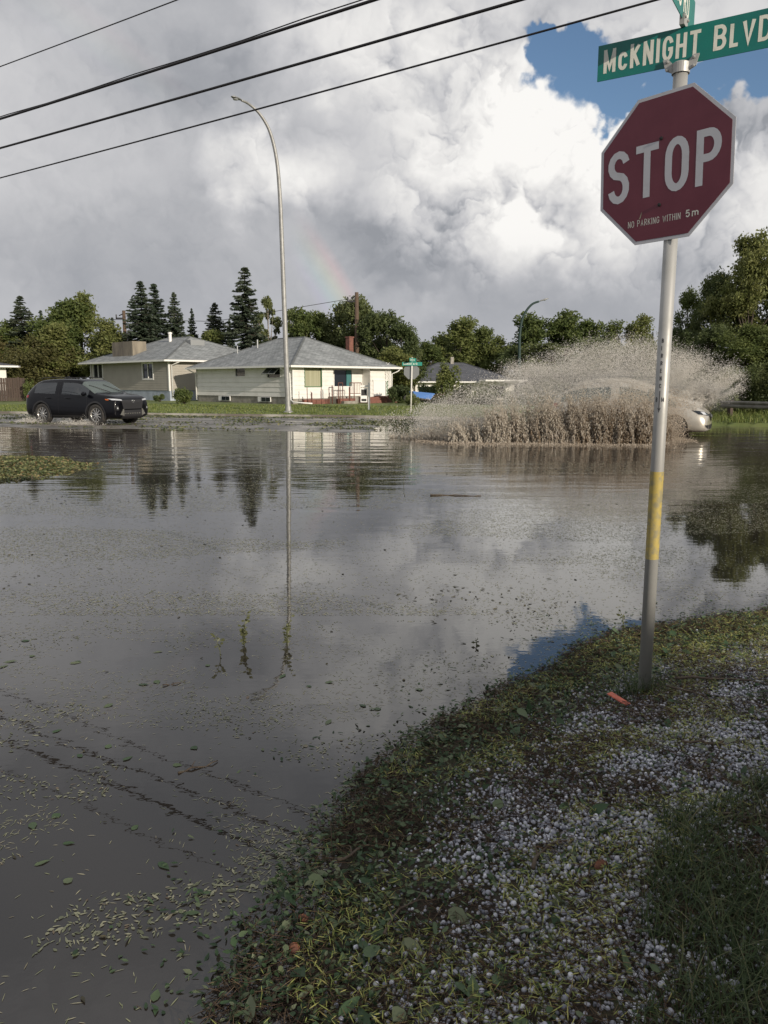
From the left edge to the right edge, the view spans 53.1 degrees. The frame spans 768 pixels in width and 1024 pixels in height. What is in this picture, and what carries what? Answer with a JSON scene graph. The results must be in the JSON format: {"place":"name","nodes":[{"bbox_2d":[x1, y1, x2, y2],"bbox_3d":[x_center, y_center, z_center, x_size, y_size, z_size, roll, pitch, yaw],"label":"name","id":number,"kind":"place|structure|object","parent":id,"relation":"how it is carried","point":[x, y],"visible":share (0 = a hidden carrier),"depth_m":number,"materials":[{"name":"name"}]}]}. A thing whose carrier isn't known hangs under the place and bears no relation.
{"place":"outdoors","nodes":[
{"label":"outdoors","id":0,"kind":"place"},
{"bbox_2d":[0,0,177,66],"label":"overhead wire","id":1,"kind":"object","parent":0,"point":[90,32],"visible":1,"depth_m":13.28,"materials":[{"name":"black"}]},
{"bbox_2d":[0,0,378,119],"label":"overhead wire","id":2,"kind":"object","parent":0,"point":[215,50],"visible":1,"depth_m":11.56,"materials":[{"name":"black"}]},
{"bbox_2d":[0,413,380,432],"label":"road","id":3,"kind":"structure","parent":0,"point":[300,426],"depth_m":28.23,"materials":[{"name":"asphalt"}]},
{"bbox_2d":[9,415,137,424],"bbox_3d":[-11.869,-3.602,29.440,5.220,0.419,2.481,4,10,24],"label":"wheel spray","id":4,"kind":"object","parent":3,"relation":"on","point":[29,420],"visible":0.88,"depth_m":28.66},
{"bbox_2d":[26,376,147,424],"bbox_3d":[-11.295,-4.250,29.192,4.592,1.786,2.220,4,11,25],"label":"crossover car","id":5,"kind":"object","parent":3,"relation":"on","point":[97,401],"visible":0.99,"depth_m":28.46,"materials":[{"name":"black"}]},
{"bbox_2d":[0,414,481,430],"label":"road litter","id":6,"kind":"object","parent":3,"relation":"on","point":[255,418],"visible":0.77,"depth_m":29.34,"materials":[{"name":"green plant"}]},
{"bbox_2d":[0,0,524,148],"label":"overhead wire","id":7,"kind":"object","parent":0,"point":[319,57],"visible":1,"depth_m":10.88,"materials":[{"name":"black"}]},
{"bbox_2d":[0,0,658,178],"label":"overhead wire","id":8,"kind":"object","parent":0,"point":[541,31],"visible":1,"depth_m":10.15,"materials":[{"name":"black"}]},
{"bbox_2d":[0,419,767,1023],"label":"flood water","id":9,"kind":"structure","parent":0,"point":[98,861],"depth_m":4.95,"materials":[{"name":"liquid"}]},
{"bbox_2d":[0,455,102,482],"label":"leaf raft","id":10,"kind":"object","parent":9,"relation":"on","point":[32,464],"visible":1,"depth_m":13.97,"materials":[{"name":"plant"}]},
{"bbox_2d":[0,640,576,1000],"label":"floating broad leaves","id":11,"kind":"object","parent":9,"relation":"on","point":[154,995],"visible":0.93,"depth_m":2.78,"materials":[{"name":"green plant"}]},
{"bbox_2d":[0,578,750,955],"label":"floating scraps","id":12,"kind":"object","parent":9,"relation":"on","point":[170,896],"visible":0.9,"depth_m":2.58,"materials":[{"name":"green plant"}]},
{"bbox_2d":[2,444,762,1001],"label":"floating dark bits","id":13,"kind":"object","parent":9,"relation":"on","point":[398,594],"visible":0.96,"depth_m":5.56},
{"bbox_2d":[0,515,765,1023],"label":"floating leaflets","id":14,"kind":"object","parent":9,"relation":"on","point":[256,747],"visible":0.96,"depth_m":3.73,"materials":[{"name":"green plant"}]},
{"bbox_2d":[0,443,767,615],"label":"floating specks","id":15,"kind":"object","parent":9,"relation":"on","point":[569,564],"visible":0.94,"depth_m":8.04,"materials":[{"name":"green plant"}]},
{"bbox_2d":[72,594,767,1019],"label":"shoreline drift","id":16,"kind":"object","parent":9,"relation":"on","point":[188,972],"visible":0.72,"depth_m":2.33,"materials":[{"name":"green plant"}]},
{"bbox_2d":[375,382,567,441],"bbox_3d":[2.274,-2.859,21.658,5.970,1.574,4.284,2,10,9],"label":"trailing spray","id":17,"kind":"object","parent":9,"relation":"on","point":[390,426],"visible":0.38,"depth_m":21.84,"materials":[{"name":"liquid"}]},
{"bbox_2d":[389,385,673,444],"bbox_3d":[3.773,-2.619,20.505,7.857,1.627,2.292,2,10,10],"label":"mud curtain","id":18,"kind":"object","parent":9,"relation":"on","point":[601,426],"visible":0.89,"depth_m":19.68,"materials":[{"name":"liquid"}]},
{"bbox_2d":[399,323,683,437],"bbox_3d":[4.490,-3.811,21.715,8.328,3.435,4.735,0,10,0],"label":"fine spray","id":19,"kind":"object","parent":9,"relation":"on","point":[476,409],"visible":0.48,"depth_m":21.66,"materials":[{"name":"liquid"}]},
{"bbox_2d":[415,437,698,448],"bbox_3d":[4.629,-1.910,20.462,7.876,0.107,4.981,0,10,0],"label":"foam line","id":20,"kind":"object","parent":9,"relation":"on","point":[534,444],"visible":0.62,"depth_m":19.48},
{"bbox_2d":[565,380,697,441],"bbox_3d":[6.568,-2.762,20.684,4.223,1.706,2.326,0,10,0],"label":"wheel burst","id":21,"kind":"object","parent":9,"relation":"on","point":[676,411],"visible":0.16,"depth_m":20.62,"materials":[{"name":"liquid"}]},
{"bbox_2d":[553,382,711,436],"bbox_3d":[7.530,-3.137,23.447,4.593,1.639,2.140,5,11,28],"label":"silver car","id":22,"kind":"object","parent":9,"relation":"on","point":[701,421],"visible":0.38,"depth_m":22.46,"materials":[{"name":"beige"}]},
{"bbox_2d":[573,377,702,410],"bbox_3d":[7.640,-3.612,23.250,3.631,1.016,1.516,5,11,28],"label":"roof spray","id":23,"kind":"object","parent":22,"relation":"on","point":[691,403],"visible":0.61,"depth_m":22.96,"materials":[{"name":"liquid"}]},
{"bbox_2d":[669,344,749,409],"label":"front jets","id":24,"kind":"object","parent":9,"relation":"on","point":[714,391],"visible":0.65,"depth_m":24.20},
{"bbox_2d":[0,387,767,1023],"bbox_3d":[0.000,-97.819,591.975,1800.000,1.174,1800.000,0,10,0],"label":"ground","id":25,"kind":"structure","parent":0,"point":[454,789],"depth_m":2.45,"materials":[{"name":"soil"}]},
{"bbox_2d":[0,363,19,400],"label":"bungalow","id":26,"kind":"object","parent":25,"relation":"on","point":[3,367],"visible":0.62,"depth_m":53.94,"materials":[{"name":"white"}]},
{"bbox_2d":[0,377,25,401],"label":"board fence","id":27,"kind":"object","parent":25,"relation":"on","point":[12,391],"visible":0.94,"depth_m":51.57,"materials":[{"name":"brown wood"}]},
{"bbox_2d":[0,318,29,394],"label":"leafy tree","id":28,"kind":"object","parent":25,"relation":"on","point":[4,328],"visible":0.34,"depth_m":69.69,"materials":[{"name":"green plant"}]},
{"bbox_2d":[1,295,36,396],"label":"spruce","id":29,"kind":"object","parent":25,"relation":"on","point":[18,312],"visible":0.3,"depth_m":69.83,"materials":[{"name":"green plant"}]},
{"bbox_2d":[0,332,84,391],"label":"leafy tree","id":30,"kind":"object","parent":25,"relation":"on","point":[24,360],"visible":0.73,"depth_m":64.37,"materials":[{"name":"green plant"}]},
{"bbox_2d":[20,321,84,378],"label":"leafy tree","id":31,"kind":"object","parent":25,"relation":"on","point":[53,331],"visible":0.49,"depth_m":65.64,"materials":[{"name":"green plant"}]},
{"bbox_2d":[25,297,91,376],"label":"leafy tree","id":32,"kind":"object","parent":25,"relation":"on","point":[58,310],"visible":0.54,"depth_m":67.67,"materials":[{"name":"green plant"}]},
{"bbox_2d":[63,290,100,378],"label":"leafy tree","id":33,"kind":"object","parent":25,"relation":"on","point":[86,324],"visible":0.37,"depth_m":68.60,"materials":[{"name":"green plant"}]},
{"bbox_2d":[73,316,125,378],"bbox_3d":[-23.342,-12.913,64.742,5.182,6.941,4.537,-1,10,-5],"label":"leafy tree","id":34,"kind":"object","parent":25,"relation":"on","point":[108,335],"visible":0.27,"depth_m":63.81,"materials":[{"name":"green plant"}]},
{"bbox_2d":[121,281,164,343],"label":"spruce","id":35,"kind":"object","parent":25,"relation":"on","point":[141,325],"visible":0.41,"depth_m":63.78,"materials":[{"name":"green plant"}]},
{"bbox_2d":[137,283,173,338],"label":"spruce","id":36,"kind":"object","parent":25,"relation":"on","point":[156,304],"visible":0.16,"depth_m":65.80,"materials":[{"name":"green plant"}]},
{"bbox_2d":[78,332,238,400],"bbox_3d":[-16.239,-11.424,61.203,13.775,5.551,10.420,9,13,44],"label":"bungalow","id":37,"kind":"object","parent":25,"relation":"on","point":[148,371],"visible":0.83,"depth_m":57.04,"materials":[{"name":"beige"}]},
{"bbox_2d":[141,362,153,379],"bbox_3d":[-17.147,-10.237,55.895,0.105,1.263,1.680,-9,13,-44],"label":"window","id":38,"kind":"structure","parent":37,"relation":"in","point":[147,367],"depth_m":55.90,"materials":[{"name":"white"}]},
{"bbox_2d":[164,292,189,336],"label":"spruce","id":39,"kind":"object","parent":25,"relation":"on","point":[175,328],"visible":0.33,"depth_m":65.98,"materials":[{"name":"green plant"}]},
{"bbox_2d":[172,386,192,403],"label":"shrub","id":40,"kind":"object","parent":25,"relation":"on","point":[182,395],"visible":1,"depth_m":46.15,"materials":[{"name":"green plant"}]},
{"bbox_2d":[187,308,198,337],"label":"spruce","id":41,"kind":"object","parent":25,"relation":"on","point":[191,323],"visible":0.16,"depth_m":68.09,"materials":[{"name":"green plant"}]},
{"bbox_2d":[199,329,225,344],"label":"leafy tree","id":42,"kind":"object","parent":25,"relation":"on","point":[214,336],"visible":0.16,"depth_m":63.97,"materials":[{"name":"green plant"}]},
{"bbox_2d":[201,302,231,346],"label":"spruce","id":43,"kind":"object","parent":25,"relation":"on","point":[211,316],"visible":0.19,"depth_m":66.08,"materials":[{"name":"green plant"}]},
{"bbox_2d":[221,267,269,349],"bbox_3d":[-11.478,-14.322,62.266,5.907,10.774,5.807,-3,10,-16],"label":"spruce","id":44,"kind":"object","parent":25,"relation":"on","point":[242,327],"visible":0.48,"depth_m":61.85,"materials":[{"name":"green plant"}]},
{"bbox_2d":[0,411,492,420],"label":"kerb","id":45,"kind":"structure","parent":25,"relation":"on","point":[252,415],"depth_m":34.33,"materials":[{"name":"concrete"}]},
{"bbox_2d":[231,96,292,412],"bbox_3d":[-5.419,-11.104,34.355,2.866,13.306,0.475,-8,12,-40],"label":"street lamp","id":46,"kind":"object","parent":25,"relation":"on","point":[285,333],"visible":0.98,"depth_m":35.05,"materials":[{"name":"grey"}]},
{"bbox_2d":[258,295,281,343],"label":"leafy tree","id":47,"kind":"object","parent":25,"relation":"on","point":[275,322],"visible":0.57,"depth_m":66.14,"materials":[{"name":"green plant"}]},
{"bbox_2d":[185,336,401,403],"bbox_3d":[-5.288,-9.643,52.043,11.040,4.881,12.493,-9,13,-44],"label":"bungalow","id":48,"kind":"object","parent":25,"relation":"on","point":[254,374],"visible":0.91,"depth_m":49.03,"materials":[{"name":"white"}]},
{"bbox_2d":[304,367,321,386],"bbox_3d":[-4.309,-8.139,46.425,1.374,1.201,0.155,-9,13,-44],"label":"window","id":49,"kind":"structure","parent":48,"relation":"in","point":[312,376],"depth_m":46.47,"materials":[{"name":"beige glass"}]},
{"bbox_2d":[333,369,352,386],"bbox_3d":[-2.651,-8.547,49.115,1.606,1.112,0.155,-9,13,-44],"label":"window","id":50,"kind":"structure","parent":48,"relation":"in","point":[345,376],"depth_m":49.17,"materials":[{"name":"white"}]},
{"bbox_2d":[373,380,386,396],"bbox_3d":[-0.263,-7.988,50.408,1.300,1.360,0.053,-9,13,-44],"label":"side door","id":51,"kind":"structure","parent":48,"relation":"in","point":[378,385],"depth_m":50.32,"materials":[{"name":"white"}]},
{"bbox_2d":[287,305,325,342],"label":"leafy tree","id":52,"kind":"object","parent":25,"relation":"on","point":[302,322],"visible":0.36,"depth_m":63.85,"materials":[{"name":"green plant"}]},
{"bbox_2d":[310,310,332,341],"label":"leafy tree","id":53,"kind":"object","parent":25,"relation":"on","point":[319,317],"visible":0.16,"depth_m":65.48,"materials":[{"name":"green plant"}]},
{"bbox_2d":[320,296,361,350],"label":"leafy tree","id":54,"kind":"object","parent":25,"relation":"on","point":[333,323],"visible":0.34,"depth_m":63.55,"materials":[{"name":"green plant"}]},
{"bbox_2d":[302,395,390,403],"bbox_3d":[-2.040,-7.005,48.211,7.850,0.550,2.100,-9,13,-44],"label":"brick planter","id":55,"kind":"object","parent":25,"relation":"on","point":[380,399],"visible":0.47,"depth_m":47.34,"materials":[{"name":"red brick"}]},
{"bbox_2d":[347,292,358,352],"bbox_3d":[-2.405,-12.935,60.695,0.972,8.505,0.425,0,10,0],"label":"utility pole","id":56,"kind":"object","parent":25,"relation":"on","point":[356,300],"visible":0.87,"depth_m":60.16,"materials":[{"name":"brown wood"}]},
{"bbox_2d":[336,294,395,354],"bbox_3d":[-1.375,-13.393,62.700,5.310,8.626,4.360,-4,11,-24],"label":"leafy tree","id":57,"kind":"object","parent":25,"relation":"on","point":[349,315],"visible":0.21,"depth_m":61.83,"materials":[{"name":"green plant"}]},
{"bbox_2d":[0,403,767,422],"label":"lawn grass","id":58,"kind":"structure","parent":25,"relation":"on","point":[742,417],"depth_m":37.41,"materials":[{"name":"plant"}]},
{"bbox_2d":[355,308,417,358],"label":"leafy tree","id":59,"kind":"object","parent":25,"relation":"on","point":[370,327],"visible":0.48,"depth_m":59.81,"materials":[{"name":"green plant"}]},
{"bbox_2d":[375,345,422,388],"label":"leafy tree","id":60,"kind":"object","parent":25,"relation":"on","point":[398,357],"visible":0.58,"depth_m":55.74,"materials":[{"name":"green plant"}]},
{"bbox_2d":[387,384,410,402],"bbox_3d":[0.989,-7.407,48.417,1.649,1.320,1.599,0,10,0],"label":"hedge shrub","id":61,"kind":"object","parent":25,"relation":"on","point":[397,393],"visible":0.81,"depth_m":48.00,"materials":[{"name":"green plant"}]},
{"bbox_2d":[380,322,433,381],"bbox_3d":[1.558,-11.528,58.867,4.169,6.116,3.742,5,11,27],"label":"leafy tree","id":62,"kind":"object","parent":25,"relation":"on","point":[407,337],"visible":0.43,"depth_m":58.44,"materials":[{"name":"green plant"}]},
{"bbox_2d":[417,339,446,401],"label":"leafy tree","id":63,"kind":"object","parent":25,"relation":"on","point":[431,352],"visible":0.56,"depth_m":75.90,"materials":[{"name":"green plant"}]},
{"bbox_2d":[417,382,446,403],"bbox_3d":[3.541,-8.331,54.223,2.428,1.669,2.074,0,10,0],"label":"hedge shrub","id":64,"kind":"object","parent":25,"relation":"on","point":[428,388],"visible":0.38,"depth_m":54.16,"materials":[{"name":"green plant"}]},
{"bbox_2d":[434,361,461,403],"bbox_3d":[3.938,-7.946,47.419,1.698,2.791,1.356,0,10,0],"label":"shrub","id":65,"kind":"object","parent":25,"relation":"on","point":[445,378],"visible":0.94,"depth_m":47.22,"materials":[{"name":"green plant"}]},
{"bbox_2d":[432,315,485,365],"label":"leafy tree","id":66,"kind":"object","parent":25,"relation":"on","point":[462,338],"visible":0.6,"depth_m":81.21,"materials":[{"name":"green plant"}]},
{"bbox_2d":[445,383,478,403],"bbox_3d":[5.276,-8.355,55.543,2.886,1.907,2.429,-3,10,-17],"label":"hedge shrub","id":67,"kind":"object","parent":25,"relation":"on","point":[464,390],"visible":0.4,"depth_m":54.87,"materials":[{"name":"green plant"}]},
{"bbox_2d":[412,357,524,398],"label":"bungalow","id":68,"kind":"object","parent":25,"relation":"on","point":[469,371],"visible":0.27,"depth_m":70.52,"materials":[{"name":"white paint"}]},
{"bbox_2d":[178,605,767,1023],"bbox_3d":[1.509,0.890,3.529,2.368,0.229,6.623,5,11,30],"label":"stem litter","id":69,"kind":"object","parent":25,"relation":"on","point":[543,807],"visible":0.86,"depth_m":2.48,"materials":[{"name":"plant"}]},
{"bbox_2d":[179,603,767,1023],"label":"torn green leaves","id":70,"kind":"object","parent":25,"relation":"on","point":[281,970],"visible":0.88,"depth_m":2.52,"materials":[{"name":"green plant"}]},
{"bbox_2d":[455,325,494,366],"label":"leafy tree","id":71,"kind":"object","parent":25,"relation":"on","point":[483,332],"visible":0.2,"depth_m":83.50,"materials":[{"name":"green plant"}]},
{"bbox_2d":[471,387,502,404],"bbox_3d":[7.455,-8.305,56.371,2.439,1.904,2.699,0,10,0],"label":"hedge shrub","id":72,"kind":"object","parent":25,"relation":"on","point":[482,402],"visible":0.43,"depth_m":55.79,"materials":[{"name":"green plant"}]},
{"bbox_2d":[211,610,767,1023],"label":"hailstones","id":73,"kind":"object","parent":25,"relation":"on","point":[554,864],"visible":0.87,"depth_m":2.34,"materials":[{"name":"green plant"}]},
{"bbox_2d":[477,334,512,404],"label":"leafy tree","id":74,"kind":"object","parent":25,"relation":"on","point":[492,348],"visible":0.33,"depth_m":81.02,"materials":[{"name":"green plant"}]},
{"bbox_2d":[244,612,767,1023],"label":"broad leaves","id":75,"kind":"object","parent":25,"relation":"on","point":[371,950],"visible":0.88,"depth_m":2.28,"materials":[{"name":"green plant"}]},
{"bbox_2d":[494,345,536,391],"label":"leafy tree","id":76,"kind":"object","parent":25,"relation":"on","point":[509,354],"visible":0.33,"depth_m":77.66,"materials":[{"name":"green plant"}]},
{"bbox_2d":[501,384,537,404],"bbox_3d":[10.203,-8.576,57.474,2.997,2.235,2.565,0,10,0],"label":"hedge shrub","id":77,"kind":"object","parent":25,"relation":"on","point":[526,398],"visible":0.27,"depth_m":57.15,"materials":[{"name":"green plant"}]},
{"bbox_2d":[518,298,548,386],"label":"street lamp","id":78,"kind":"object","parent":25,"relation":"on","point":[519,333],"visible":0.77,"depth_m":70.15,"materials":[{"name":"grey"}]},
{"bbox_2d":[300,784,767,1023],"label":"hailstones","id":79,"kind":"object","parent":25,"relation":"on","point":[563,827],"visible":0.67,"depth_m":2.17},
{"bbox_2d":[531,839,566,869],"bbox_3d":[0.499,1.059,2.424,0.202,0.026,0.080,-9,13,-43],"label":"twig","id":80,"kind":"object","parent":79,"relation":"on","point":[534,861],"visible":0.97,"depth_m":2.41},
{"bbox_2d":[501,310,571,403],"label":"leafy tree","id":81,"kind":"object","parent":25,"relation":"on","point":[534,330],"visible":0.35,"depth_m":81.06,"materials":[{"name":"green plant"}]},
{"bbox_2d":[512,341,587,398],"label":"leafy tree","id":82,"kind":"object","parent":25,"relation":"on","point":[535,351],"visible":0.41,"depth_m":75.44,"materials":[{"name":"green plant"}]},
{"bbox_2d":[543,308,587,384],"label":"leafy tree","id":83,"kind":"object","parent":25,"relation":"on","point":[563,326],"visible":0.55,"depth_m":80.92,"materials":[{"name":"green plant"}]},
{"bbox_2d":[566,318,609,384],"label":"leafy tree","id":84,"kind":"object","parent":25,"relation":"on","point":[587,327],"visible":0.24,"depth_m":83.67,"materials":[{"name":"green plant"}]},
{"bbox_2d":[412,624,767,822],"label":"hailstones","id":85,"kind":"object","parent":25,"relation":"on","point":[720,732],"visible":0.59,"depth_m":3.08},
{"bbox_2d":[563,337,632,385],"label":"leafy tree","id":86,"kind":"object","parent":25,"relation":"on","point":[593,343],"visible":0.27,"depth_m":75.13,"materials":[{"name":"green plant"}]},
{"bbox_2d":[595,319,634,368],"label":"leafy tree","id":87,"kind":"object","parent":25,"relation":"on","point":[612,327],"visible":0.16,"depth_m":83.53,"materials":[{"name":"green plant"}]},
{"bbox_2d":[607,341,656,384],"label":"leafy tree","id":88,"kind":"object","parent":25,"relation":"on","point":[641,351],"visible":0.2,"depth_m":73.99,"materials":[{"name":"green plant"}]},
{"bbox_2d":[621,313,655,383],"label":"leafy tree","id":89,"kind":"object","parent":25,"relation":"on","point":[640,326],"visible":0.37,"depth_m":83.27,"materials":[{"name":"green plant"}]},
{"bbox_2d":[638,60,687,692],"bbox_3d":[1.275,-0.397,3.557,0.061,3.104,0.062,0,10,0],"label":"sign pole","id":90,"kind":"object","parent":25,"relation":"on","point":[670,246],"visible":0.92,"depth_m":3.55,"materials":[{"name":"grey"}]},
{"bbox_2d":[600,82,735,244],"bbox_3d":[1.221,-1.509,3.366,0.011,0.618,0.618,-10,13,-42],"label":"stop sign","id":91,"kind":"object","parent":90,"relation":"attached to","point":[667,164],"visible":1,"depth_m":3.35,"materials":[{"name":"red"}]},
{"bbox_2d":[597,8,767,81],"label":"street sign","id":92,"kind":"object","parent":90,"relation":"attached to","point":[689,47],"visible":0.92,"depth_m":3.28,"materials":[{"name":"metal"}]},
{"bbox_2d":[672,0,694,27],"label":"street sign","id":93,"kind":"object","parent":90,"relation":"attached to","point":[686,9],"visible":1,"depth_m":3.27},
{"bbox_2d":[649,324,698,392],"bbox_3d":[15.158,-7.400,39.352,3.028,4.339,3.400,3,10,17],"label":"roadside tree","id":94,"kind":"object","parent":25,"relation":"on","point":[685,336],"visible":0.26,"depth_m":38.54,"materials":[{"name":"green plant"}]},
{"bbox_2d":[590,751,767,1023],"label":"grass","id":95,"kind":"structure","parent":25,"relation":"on","point":[747,982],"depth_m":2.04,"materials":[{"name":"plant"}]},
{"bbox_2d":[652,285,706,399],"bbox_3d":[15.827,-8.787,41.109,3.077,6.619,3.178,-9,13,-42],"label":"roadside tree","id":96,"kind":"object","parent":25,"relation":"on","point":[688,301],"visible":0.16,"depth_m":40.49,"materials":[{"name":"green plant"}]},
{"bbox_2d":[676,322,729,383],"bbox_3d":[14.682,-6.654,35.502,2.727,4.121,3.042,-9,13,-44],"label":"roadside tree","id":97,"kind":"object","parent":25,"relation":"on","point":[704,337],"visible":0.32,"depth_m":34.99,"materials":[{"name":"green plant"}]},
{"bbox_2d":[684,265,744,374],"bbox_3d":[17.020,-8.745,39.022,3.400,7.282,3.028,-7,12,-35],"label":"roadside tree","id":98,"kind":"object","parent":25,"relation":"on","point":[709,287],"visible":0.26,"depth_m":38.51,"materials":[{"name":"green plant"}]},
{"bbox_2d":[675,672,767,685],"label":"twig","id":99,"kind":"object","parent":25,"relation":"on","point":[690,677],"visible":0.98,"depth_m":3.74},
{"bbox_2d":[697,225,767,397],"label":"roadside tree","id":100,"kind":"object","parent":25,"relation":"on","point":[747,295],"visible":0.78,"depth_m":36.35,"materials":[{"name":"green plant"}]},
{"bbox_2d":[712,366,758,413],"bbox_3d":[14.956,-5.088,32.459,2.480,2.138,2.274,0,10,0],"label":"shrub","id":101,"kind":"object","parent":25,"relation":"on","point":[739,397],"visible":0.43,"depth_m":32.16,"materials":[{"name":"green plant"}]},
{"bbox_2d":[709,322,767,410],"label":"roadside tree","id":102,"kind":"object","parent":25,"relation":"on","point":[740,348],"visible":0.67,"depth_m":33.25,"materials":[{"name":"green plant"}]},
{"bbox_2d":[720,400,767,415],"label":"guard rail","id":103,"kind":"object","parent":25,"relation":"on","point":[746,405],"visible":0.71,"depth_m":29.76,"materials":[{"name":"grey metal"}]},
{"bbox_2d":[744,360,767,413],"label":"shrub","id":104,"kind":"object","parent":25,"relation":"on","point":[761,378],"visible":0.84,"depth_m":31.60,"materials":[{"name":"green plant"}]},
{"bbox_2d":[0,0,767,378],"label":"sky","id":105,"kind":"structure","parent":0,"point":[439,192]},
{"bbox_2d":[495,326,711,400],"bbox_3d":[6.912,-4.576,23.937,7.141,2.390,4.589,0,10,0],"label":"spray","id":106,"kind":"object","parent":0,"point":[689,366],"visible":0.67,"depth_m":23.75,"materials":[{"name":"liquid"}]},
{"bbox_2d":[598,666,675,698],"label":"grass","id":107,"kind":"structure","parent":0,"point":[640,687],"depth_m":3.76,"materials":[{"name":"plant"}]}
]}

